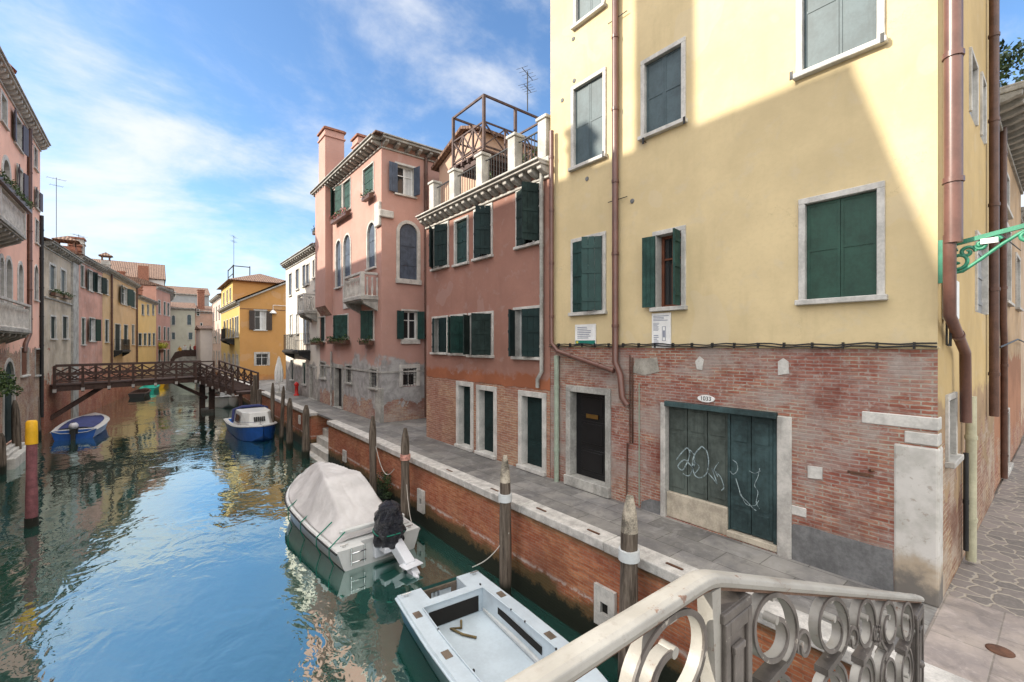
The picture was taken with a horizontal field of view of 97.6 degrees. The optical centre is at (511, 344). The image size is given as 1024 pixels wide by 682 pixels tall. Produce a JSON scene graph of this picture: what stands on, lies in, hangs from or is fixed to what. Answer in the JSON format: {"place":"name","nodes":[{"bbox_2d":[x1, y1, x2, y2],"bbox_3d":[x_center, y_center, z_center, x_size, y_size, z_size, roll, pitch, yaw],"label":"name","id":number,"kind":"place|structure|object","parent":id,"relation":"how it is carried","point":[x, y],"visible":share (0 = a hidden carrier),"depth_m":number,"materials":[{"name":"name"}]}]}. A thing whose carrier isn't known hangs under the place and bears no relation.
{"place":"outdoors","nodes":[
{"label":"outdoors","id":0,"kind":"place"},
{"bbox_2d":[166,286,209,305],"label":"long grey house","id":1,"kind":"structure","parent":0,"point":[185,294],"depth_m":91.53,"materials":[{"name":"paint"}]},
{"bbox_2d":[209,293,220,371],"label":"canal house","id":2,"kind":"structure","parent":0,"point":[215,300],"depth_m":53.70,"materials":[{"name":"white paint"}]},
{"bbox_2d":[280,243,319,401],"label":"white building","id":3,"kind":"structure","parent":0,"point":[301,352],"depth_m":28.03,"materials":[{"name":"paint"}]},
{"bbox_2d":[0,374,638,681],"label":"water","id":4,"kind":"structure","parent":0,"point":[163,541],"depth_m":9.70,"materials":[{"name":"blue liquid"}]},
{"bbox_2d":[0,433,6,474],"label":"mooring post","id":5,"kind":"object","parent":4,"relation":"in","point":[3,463],"visible":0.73,"depth_m":17.12,"materials":[{"name":"brown wood"}]},
{"bbox_2d":[11,400,21,448],"bbox_3d":[-21.460,4.071,19.444,0.380,3.358,0.308,0,0,-39],"label":"mooring post","id":6,"kind":"object","parent":4,"relation":"in","point":[15,427],"visible":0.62,"depth_m":19.33,"materials":[{"name":"brown wood"}]},
{"bbox_2d":[24,420,38,527],"bbox_3d":[-13.115,3.907,12.229,0.290,3.685,0.286,0,0,-39],"label":"striped pole","id":7,"kind":"object","parent":4,"relation":"in","point":[31,519],"visible":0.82,"depth_m":12.15,"materials":[{"name":"red paint"}]},
{"bbox_2d":[50,412,109,440],"bbox_3d":[-24.381,4.650,25.564,2.053,1.200,6.027,0,0,-35],"label":"blue boat","id":8,"kind":"object","parent":4,"relation":"on","point":[91,425],"visible":0.98,"depth_m":23.88,"materials":[{"name":"blue plastic"}]},
{"bbox_2d":[215,392,238,407],"bbox_3d":[-23.694,4.500,37.066,2.206,1.340,5.516,0,0,-37],"label":"white day boat","id":9,"kind":"object","parent":4,"relation":"on","point":[222,399],"visible":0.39,"depth_m":35.28,"materials":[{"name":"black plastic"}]},
{"bbox_2d":[223,404,276,441],"bbox_3d":[-14.421,4.260,24.826,2.104,1.819,5.618,0,0,-41],"label":"cabin boat","id":10,"kind":"object","parent":4,"relation":"on","point":[248,424],"visible":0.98,"depth_m":23.35,"materials":[{"name":"blue plastic"}]},
{"bbox_2d":[279,386,284,443],"bbox_3d":[-11.591,3.914,22.539,0.313,3.671,0.211,0,0,-39],"label":"mooring post","id":11,"kind":"object","parent":4,"relation":"in","point":[281,433],"visible":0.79,"depth_m":22.48,"materials":[{"name":"brown wood"}]},
{"bbox_2d":[286,398,292,449],"bbox_3d":[-10.539,4.138,21.219,0.300,3.224,0.309,0,0,-39],"label":"mooring post","id":12,"kind":"object","parent":4,"relation":"in","point":[289,435],"visible":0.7,"depth_m":21.13,"materials":[{"name":"brown wood"}]},
{"bbox_2d":[302,405,309,458],"bbox_3d":[-9.035,4.192,19.617,0.342,3.116,0.347,0,0,-39],"label":"mooring post","id":13,"kind":"object","parent":4,"relation":"in","point":[305,435],"visible":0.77,"depth_m":19.52,"materials":[{"name":"brown wood"}]},
{"bbox_2d":[284,461,422,577],"bbox_3d":[-4.482,4.369,11.975,2.234,1.834,7.020,0,0,-42],"label":"covered boat","id":14,"kind":"object","parent":4,"relation":"on","point":[344,518],"visible":1,"depth_m":10.85,"materials":[{"name":"white fabric"}]},
{"bbox_2d":[369,416,376,493],"bbox_3d":[-4.320,3.982,13.922,0.242,3.536,0.245,0,0,-39],"label":"mooring post","id":15,"kind":"object","parent":4,"relation":"in","point":[372,458],"visible":0.65,"depth_m":13.84,"materials":[{"name":"brown wood"}]},
{"bbox_2d":[400,428,410,520],"bbox_3d":[-2.887,4.001,12.125,0.278,3.498,0.275,0,0,-39],"label":"mooring post","id":16,"kind":"object","parent":4,"relation":"in","point":[405,456],"visible":0.73,"depth_m":12.03,"materials":[{"name":"brown wood"}]},
{"bbox_2d":[395,570,607,681],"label":"open boat","id":17,"kind":"object","parent":4,"relation":"on","point":[475,626],"visible":0.94,"depth_m":7.30,"materials":[{"name":"white plastic"}]},
{"bbox_2d":[498,455,511,595],"bbox_3d":[-0.132,3.946,8.681,0.268,3.609,0.264,0,0,-39],"label":"mooring post","id":18,"kind":"object","parent":4,"relation":"in","point":[505,540],"visible":0.81,"depth_m":8.59,"materials":[{"name":"brown wood"}]},
{"bbox_2d":[617,494,639,681],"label":"mooring post","id":19,"kind":"object","parent":4,"relation":"in","point":[629,554],"visible":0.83,"depth_m":6.33,"materials":[{"name":"brown wood"}]},
{"bbox_2d":[297,126,442,422],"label":"pink building","id":20,"kind":"structure","parent":0,"point":[370,192],"depth_m":19.45,"materials":[{"name":"pink paint"}]},
{"bbox_2d":[330,183,341,216],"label":"window","id":21,"kind":"structure","parent":20,"relation":"in","point":[336,194],"depth_m":22.52,"materials":[{"name":"green wood"}]},
{"bbox_2d":[334,239,341,289],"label":"window","id":22,"kind":"structure","parent":20,"relation":"in","point":[338,247],"depth_m":22.84,"materials":[{"name":"grey glass"}]},
{"bbox_2d":[333,364,342,409],"bbox_3d":[-8.698,2.085,22.668,0.338,2.211,1.348,0,0,-39],"label":"door","id":23,"kind":"structure","parent":20,"relation":"in","point":[338,372],"depth_m":23.04,"materials":[{"name":"stone"}]},
{"bbox_2d":[333,313,348,339],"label":"window","id":24,"kind":"structure","parent":20,"relation":"in","point":[341,321],"depth_m":21.62,"materials":[{"name":"green wood"}]},
{"bbox_2d":[342,176,350,210],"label":"window","id":25,"kind":"structure","parent":20,"relation":"in","point":[346,185],"depth_m":21.75,"materials":[{"name":"wood"}]},
{"bbox_2d":[341,233,351,285],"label":"window","id":26,"kind":"structure","parent":20,"relation":"in","point":[347,238],"depth_m":21.78,"materials":[{"name":"glass"}]},
{"bbox_2d":[360,309,374,340],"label":"window","id":27,"kind":"structure","parent":20,"relation":"in","point":[366,316],"depth_m":18.95,"materials":[{"name":"green wood"}]},
{"bbox_2d":[362,161,373,195],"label":"window","id":28,"kind":"structure","parent":20,"relation":"in","point":[368,172],"depth_m":19.62,"materials":[{"name":"green stone"}]},
{"bbox_2d":[365,220,376,270],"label":"window","id":29,"kind":"structure","parent":20,"relation":"in","point":[371,230],"depth_m":19.38,"materials":[{"name":"glass"}]},
{"bbox_2d":[367,367,377,390],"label":"window","id":30,"kind":"structure","parent":20,"relation":"in","point":[373,377],"depth_m":19.24,"materials":[{"name":"stone"}]},
{"bbox_2d":[389,161,419,198],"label":"window","id":31,"kind":"structure","parent":20,"relation":"in","point":[404,179],"depth_m":19.09,"materials":[{"name":"blue wood"}]},
{"bbox_2d":[396,220,421,284],"bbox_3d":[-4.457,-3.948,19.174,1.167,2.712,0.303,0,0,-39],"label":"window","id":32,"kind":"structure","parent":20,"relation":"in","point":[408,238],"depth_m":19.16,"materials":[{"name":"white stone"}]},
{"bbox_2d":[399,364,419,386],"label":"window","id":33,"kind":"structure","parent":20,"relation":"in","point":[405,378],"depth_m":19.27,"materials":[{"name":"white stone"}]},
{"bbox_2d":[397,309,424,343],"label":"window","id":34,"kind":"structure","parent":20,"relation":"in","point":[410,323],"depth_m":19.24,"materials":[{"name":"green wood"}]},
{"bbox_2d":[415,113,550,477],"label":"red building","id":35,"kind":"structure","parent":0,"point":[488,371],"depth_m":12.48,"materials":[{"name":"paint"}]},
{"bbox_2d":[430,315,447,354],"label":"window","id":36,"kind":"structure","parent":35,"relation":"in","point":[439,323],"depth_m":14.80,"materials":[{"name":"green wood"}]},
{"bbox_2d":[429,221,449,271],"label":"window","id":37,"kind":"structure","parent":35,"relation":"in","point":[438,234],"depth_m":14.62,"materials":[{"name":"green wood"}]},
{"bbox_2d":[447,313,466,355],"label":"window","id":38,"kind":"structure","parent":35,"relation":"in","point":[455,322],"depth_m":13.59,"materials":[{"name":"green wood"}]},
{"bbox_2d":[452,215,468,267],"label":"window","id":39,"kind":"structure","parent":35,"relation":"in","point":[461,225],"depth_m":13.94,"materials":[{"name":"green wood"}]},
{"bbox_2d":[454,381,473,451],"bbox_3d":[-1.388,2.158,13.771,0.338,2.064,0.954,0,0,-39],"label":"door","id":40,"kind":"structure","parent":35,"relation":"in","point":[464,390],"depth_m":13.96,"materials":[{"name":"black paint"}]},
{"bbox_2d":[463,311,493,357],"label":"window","id":41,"kind":"structure","parent":35,"relation":"in","point":[478,327],"depth_m":12.54,"materials":[{"name":"green wood"}]},
{"bbox_2d":[471,202,493,261],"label":"window","id":42,"kind":"structure","parent":35,"relation":"in","point":[482,214],"depth_m":12.60,"materials":[{"name":"green wood"}]},
{"bbox_2d":[431,125,537,203],"bbox_3d":[-0.742,-6.550,19.256,4.200,4.000,3.600,0,0,-39],"label":"roof hut","id":43,"kind":"object","parent":35,"relation":"on","point":[442,165],"visible":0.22,"depth_m":17.89,"materials":[{"name":"paint"}]},
{"bbox_2d":[474,385,496,459],"bbox_3d":[-0.672,2.181,12.876,0.338,2.019,0.995,0,0,-39],"label":"door","id":44,"kind":"structure","parent":35,"relation":"in","point":[486,396],"depth_m":13.06,"materials":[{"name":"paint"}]},
{"bbox_2d":[508,305,539,359],"bbox_3d":[0.302,-0.301,11.343,0.672,1.360,1.200,0,0,-39],"label":"window","id":45,"kind":"structure","parent":35,"relation":"in","point":[523,322],"depth_m":11.23,"materials":[{"name":"green wood"}]},
{"bbox_2d":[513,181,539,250],"bbox_3d":[0.327,-3.271,11.315,0.668,1.575,1.062,0,0,-39],"label":"window","id":46,"kind":"structure","parent":35,"relation":"in","point":[527,199],"depth_m":11.00,"materials":[{"name":"green wood"}]},
{"bbox_2d":[516,390,550,476],"bbox_3d":[0.563,2.182,11.332,0.338,2.016,1.061,0,0,-39],"label":"door","id":47,"kind":"structure","parent":35,"relation":"in","point":[532,406],"depth_m":11.45,"materials":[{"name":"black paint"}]},
{"bbox_2d":[449,93,537,179],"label":"wooden roof terrace","id":48,"kind":"structure","parent":0,"point":[466,164],"depth_m":15.71,"materials":[{"name":"brown wood"}]},
{"bbox_2d":[0,0,1023,305],"label":"sky","id":49,"kind":"structure","parent":0,"point":[175,130],"materials":[{"name":"blue"}]},
{"bbox_2d":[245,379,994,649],"bbox_3d":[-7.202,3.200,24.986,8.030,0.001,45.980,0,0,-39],"label":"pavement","id":50,"kind":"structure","parent":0,"point":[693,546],"depth_m":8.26,"materials":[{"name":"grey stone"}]},
{"bbox_2d":[274,357,283,392],"bbox_3d":[-15.477,1.974,29.751,0.560,2.448,0.552,0,0,-39],"label":"closed parasol","id":51,"kind":"object","parent":50,"relation":"on","point":[278,375],"visible":0.99,"depth_m":29.62,"materials":[{"name":"fabric"}]},
{"bbox_2d":[317,414,1023,632],"bbox_3d":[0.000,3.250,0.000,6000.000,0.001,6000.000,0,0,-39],"label":"ground","id":52,"kind":"structure","parent":0,"point":[1022,438],"depth_m":13.28,"materials":[{"name":"stone"}]},
{"bbox_2d":[0,46,50,445],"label":"salmon palace","id":53,"kind":"structure","parent":52,"relation":"on","point":[24,141],"depth_m":20.30,"materials":[{"name":"pink paint"}]},
{"bbox_2d":[0,253,4,302],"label":"window","id":54,"kind":"structure","parent":53,"relation":"in","point":[2,260],"depth_m":18.47,"materials":[{"name":"white stone"}]},
{"bbox_2d":[0,88,9,131],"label":"window","id":55,"kind":"structure","parent":53,"relation":"in","point":[3,99],"depth_m":18.79,"materials":[{"name":"white stone"}]},
{"bbox_2d":[5,255,12,303],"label":"window","id":56,"kind":"structure","parent":53,"relation":"in","point":[8,267],"depth_m":19.47,"materials":[{"name":"white stone"}]},
{"bbox_2d":[0,368,23,396],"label":"climbing plant","id":57,"kind":"object","parent":53,"relation":"attached to","point":[4,383],"visible":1,"depth_m":16.90,"materials":[{"name":"green plant"}]},
{"bbox_2d":[6,442,25,469],"bbox_3d":[-21.091,4.800,19.048,0.540,1.100,3.500,0,0,-39],"label":"water landing","id":58,"kind":"object","parent":53,"relation":"attached to","point":[16,457],"visible":0.39,"depth_m":18.45,"materials":[{"name":"white stone"}]},
{"bbox_2d":[17,261,23,307],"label":"window","id":59,"kind":"structure","parent":53,"relation":"in","point":[20,270],"depth_m":21.12,"materials":[{"name":"white stone"}]},
{"bbox_2d":[13,108,28,156],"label":"window","id":60,"kind":"structure","parent":53,"relation":"in","point":[18,127],"depth_m":20.94,"materials":[{"name":"white stone"}]},
{"bbox_2d":[16,163,28,213],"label":"window","id":61,"kind":"structure","parent":53,"relation":"in","point":[22,179],"depth_m":21.12,"materials":[{"name":"white stone"}]},
{"bbox_2d":[20,347,30,377],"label":"window","id":62,"kind":"structure","parent":53,"relation":"in","point":[24,357],"depth_m":21.71,"materials":[{"name":"white stone"}]},
{"bbox_2d":[34,264,40,301],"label":"window","id":63,"kind":"structure","parent":53,"relation":"in","point":[36,273],"depth_m":23.90,"materials":[{"name":"white stone"}]},
{"bbox_2d":[41,236,83,434],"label":"grey house","id":64,"kind":"structure","parent":52,"relation":"on","point":[61,303],"depth_m":27.22,"materials":[{"name":"grey paint"}]},
{"bbox_2d":[49,262,57,291],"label":"window","id":65,"kind":"structure","parent":64,"relation":"in","point":[52,267],"depth_m":26.19,"materials":[{"name":"white stone"}]},
{"bbox_2d":[67,236,108,415],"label":"rose house","id":66,"kind":"structure","parent":52,"relation":"on","point":[92,285],"depth_m":33.62,"materials":[{"name":"pink paint"}]},
{"bbox_2d":[87,268,97,292],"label":"window","id":67,"kind":"structure","parent":66,"relation":"in","point":[92,277],"depth_m":33.76,"materials":[{"name":"green stone"}]},
{"bbox_2d":[89,317,100,341],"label":"window","id":68,"kind":"structure","parent":66,"relation":"in","point":[94,324],"depth_m":34.33,"materials":[{"name":"green stone"}]},
{"bbox_2d":[98,252,140,405],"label":"tan house","id":69,"kind":"structure","parent":52,"relation":"on","point":[120,321],"depth_m":40.63,"materials":[{"name":"beige paint"}]},
{"bbox_2d":[120,284,133,305],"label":"window","id":70,"kind":"structure","parent":69,"relation":"in","point":[127,295],"depth_m":43.54,"materials":[{"name":"green stone"}]},
{"bbox_2d":[91,258,165,285],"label":"hipped roof house","id":71,"kind":"structure","parent":52,"relation":"on","point":[155,273],"depth_m":64.91,"materials":[{"name":"orange tile"}]},
{"bbox_2d":[137,286,159,388],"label":"bright yellow house","id":72,"kind":"structure","parent":52,"relation":"on","point":[146,329],"depth_m":51.40,"materials":[{"name":"yellow paint"}]},
{"bbox_2d":[125,275,172,377],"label":"brick red house","id":73,"kind":"structure","parent":52,"relation":"on","point":[159,293],"depth_m":57.55,"materials":[{"name":"paint"}]},
{"bbox_2d":[170,302,195,372],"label":"green grey house","id":74,"kind":"structure","parent":52,"relation":"on","point":[182,324],"depth_m":76.68,"materials":[{"name":"paint"}]},
{"bbox_2d":[170,350,195,376],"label":"bridge","id":75,"kind":"structure","parent":52,"relation":"on","point":[186,355],"depth_m":62.97,"materials":[{"name":"stone"}]},
{"bbox_2d":[195,289,212,343],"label":"old brick house","id":76,"kind":"structure","parent":52,"relation":"on","point":[203,315],"depth_m":79.29,"materials":[{"name":"pink brick"}]},
{"bbox_2d":[194,325,215,375],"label":"narrow house","id":77,"kind":"structure","parent":52,"relation":"on","point":[204,343],"depth_m":58.55,"materials":[{"name":"paint"}]},
{"bbox_2d":[216,265,285,380],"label":"orange building","id":78,"kind":"structure","parent":52,"relation":"on","point":[252,310],"depth_m":41.31,"materials":[{"name":"orange paint"}]},
{"bbox_2d":[249,309,271,330],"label":"window","id":79,"kind":"structure","parent":78,"relation":"in","point":[259,320],"depth_m":40.76,"materials":[{"name":"white stone"}]},
{"bbox_2d":[254,352,269,365],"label":"window","id":80,"kind":"structure","parent":78,"relation":"in","point":[260,358],"depth_m":40.83,"materials":[{"name":"stone"}]},
{"bbox_2d":[211,372,971,681],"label":"quay wall","id":81,"kind":"structure","parent":52,"relation":"on","point":[565,568],"depth_m":8.50,"materials":[{"name":"brick"}]},
{"bbox_2d":[50,360,264,419],"bbox_3d":[-23.258,3.458,29.673,11.050,4.585,7.000,0,0,-39],"label":"wooden footbridge","id":82,"kind":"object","parent":81,"relation":"on","point":[225,384],"visible":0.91,"depth_m":30.01,"materials":[{"name":"brown wood"}]},
{"bbox_2d":[310,427,327,462],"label":"water steps","id":83,"kind":"structure","parent":81,"relation":"attached to","point":[319,450],"depth_m":19.89,"materials":[{"name":"white stone"}]},
{"bbox_2d":[377,470,392,498],"bbox_3d":[-4.032,4.324,13.932,0.225,0.947,1.394,0,0,-39],"label":"wall weed","id":84,"kind":"object","parent":81,"relation":"attached to","point":[385,478],"depth_m":13.71,"materials":[{"name":"green plant"}]},
{"bbox_2d":[549,0,1000,610],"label":"yellow building","id":85,"kind":"structure","parent":52,"relation":"on","point":[755,172],"depth_m":7.05,"materials":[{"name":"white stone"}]},
{"bbox_2d":[575,324,595,343],"bbox_3d":[1.616,-0.231,9.871,0.024,0.443,0.599,0,0,-39],"label":"wall notice","id":86,"kind":"object","parent":85,"relation":"attached to","point":[585,333],"depth_m":9.85,"materials":[{"name":"white paper"}]},
{"bbox_2d":[564,385,610,497],"bbox_3d":[1.717,2.057,9.890,0.338,2.267,1.295,0,0,-39],"label":"door","id":87,"kind":"structure","parent":85,"relation":"in","point":[588,409],"depth_m":9.97,"materials":[{"name":"black paint"}]},
{"bbox_2d":[568,66,607,171],"bbox_3d":[1.719,-4.901,9.867,0.303,1.921,1.069,0,0,-39],"label":"window","id":88,"kind":"structure","parent":85,"relation":"in","point":[588,96],"depth_m":9.86,"materials":[{"name":"white stone"}]},
{"bbox_2d":[568,231,607,315],"bbox_3d":[1.624,-1.524,9.791,0.548,1.747,1.069,0,0,-39],"label":"window","id":89,"kind":"structure","parent":85,"relation":"in","point":[588,253],"depth_m":9.52,"materials":[{"name":"green wood"}]},
{"bbox_2d":[570,0,606,30],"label":"window","id":90,"kind":"structure","parent":85,"relation":"in","point":[583,10],"depth_m":9.94,"materials":[{"name":"white stone"}]},
{"bbox_2d":[652,312,670,347],"bbox_3d":[2.799,-0.269,8.394,0.022,0.652,0.397,0,0,-39],"label":"wall notice","id":91,"kind":"object","parent":85,"relation":"attached to","point":[661,327],"depth_m":8.38,"materials":[{"name":"white paper"}]},
{"bbox_2d":[637,36,687,141],"bbox_3d":[2.870,-4.750,8.429,0.303,1.551,1.004,0,0,-39],"label":"window","id":92,"kind":"structure","parent":85,"relation":"in","point":[663,74],"depth_m":8.41,"materials":[{"name":"white stone"}]},
{"bbox_2d":[642,225,687,311],"bbox_3d":[2.825,-1.388,8.312,0.520,1.518,0.877,0,0,-39],"label":"window","id":93,"kind":"structure","parent":85,"relation":"in","point":[664,252],"depth_m":8.47,"materials":[{"name":"green wood"}]},
{"bbox_2d":[660,401,791,558],"bbox_3d":[3.566,2.126,7.620,0.290,2.168,2.216,0,0,-39],"label":"garage door","id":94,"kind":"structure","parent":85,"relation":"in","point":[727,471],"depth_m":7.49,"materials":[{"name":"green paint"}]},
{"bbox_2d":[549,342,936,348],"bbox_3d":[3.028,0.008,8.089,0.065,0.093,6.812,0,0,-39],"label":"cable run","id":95,"kind":"object","parent":85,"relation":"attached to","point":[841,345],"visible":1,"depth_m":6.81,"materials":[{"name":"metal"}]},
{"bbox_2d":[793,0,887,80],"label":"window","id":96,"kind":"structure","parent":85,"relation":"in","point":[829,33],"depth_m":6.31,"materials":[{"name":"white stone"}]},
{"bbox_2d":[794,180,887,305],"bbox_3d":[4.600,-1.360,6.267,0.303,1.559,1.062,0,0,-39],"label":"window","id":97,"kind":"structure","parent":85,"relation":"in","point":[841,233],"depth_m":6.23,"materials":[{"name":"green wood"}]},
{"bbox_2d":[945,392,963,468],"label":"window","id":98,"kind":"structure","parent":85,"relation":"in","point":[953,459],"depth_m":6.01,"materials":[{"name":"stone"}]},
{"bbox_2d":[969,46,978,126],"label":"window","id":99,"kind":"structure","parent":85,"relation":"in","point":[973,65],"depth_m":7.55,"materials":[{"name":"white stone"}]},
{"bbox_2d":[938,223,1023,283],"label":"lamp bracket","id":100,"kind":"object","parent":85,"relation":"attached to","point":[985,239],"visible":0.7,"depth_m":5.19,"materials":[{"name":"green metal"}]},
{"bbox_2d":[975,230,988,314],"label":"window","id":101,"kind":"structure","parent":85,"relation":"in","point":[981,268],"depth_m":8.45,"materials":[{"name":"white stone"}]},
{"bbox_2d":[980,71,986,144],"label":"window","id":102,"kind":"structure","parent":85,"relation":"in","point":[983,84],"depth_m":8.28,"materials":[{"name":"white stone"}]},
{"bbox_2d":[994,80,1023,492],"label":"alley house","id":103,"kind":"structure","parent":52,"relation":"on","point":[1007,432],"depth_m":11.20,"materials":[{"name":"paint"}]},
{"bbox_2d":[1007,222,1014,306],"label":"window","id":104,"kind":"structure","parent":103,"relation":"in","point":[1009,246],"depth_m":12.15,"materials":[{"name":"stone"}]},
{"bbox_2d":[1000,37,1023,86],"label":"roof tree","id":105,"kind":"object","parent":103,"relation":"on","point":[1005,67],"visible":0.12,"depth_m":11.63,"materials":[{"name":"green plant"}]},
{"bbox_2d":[1015,252,1023,311],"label":"window","id":106,"kind":"structure","parent":103,"relation":"in","point":[1017,258],"depth_m":14.29,"materials":[{"name":"stone"}]},
{"bbox_3d":[0.041,3.635,-0.755,12.120,3.870,2.970,0,0,-39],"label":"stone bridge","id":107,"kind":"object","parent":52,"relation":"on","visible":0},
{"bbox_2d":[504,569,924,681],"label":"iron railing","id":108,"kind":"object","parent":107,"relation":"on","point":[724,644],"visible":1,"depth_m":1.63,"materials":[{"name":"beige paint"}]},
{"bbox_2d":[924,594,1023,681],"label":"bridge foot paving","id":109,"kind":"structure","parent":0,"point":[960,633],"depth_m":4.83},
{"bbox_2d":[985,643,1015,657],"bbox_3d":[5.103,3.195,4.683,0.220,0.006,0.220,0,0,-39],"label":"drain cover","id":110,"kind":"object","parent":109,"relation":"on","point":[1000,650],"visible":1,"depth_m":4.68,"materials":[{"name":"metal"}]},
{"bbox_2d":[945,440,1023,617],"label":"alley paving","id":111,"kind":"structure","parent":0,"point":[992,577],"depth_m":6.71,"materials":[{"name":"grey stone"}]},
{"bbox_2d":[1021,207,1023,437],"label":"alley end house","id":112,"kind":"structure","parent":0,"point":[1022,329],"depth_m":15.94,"materials":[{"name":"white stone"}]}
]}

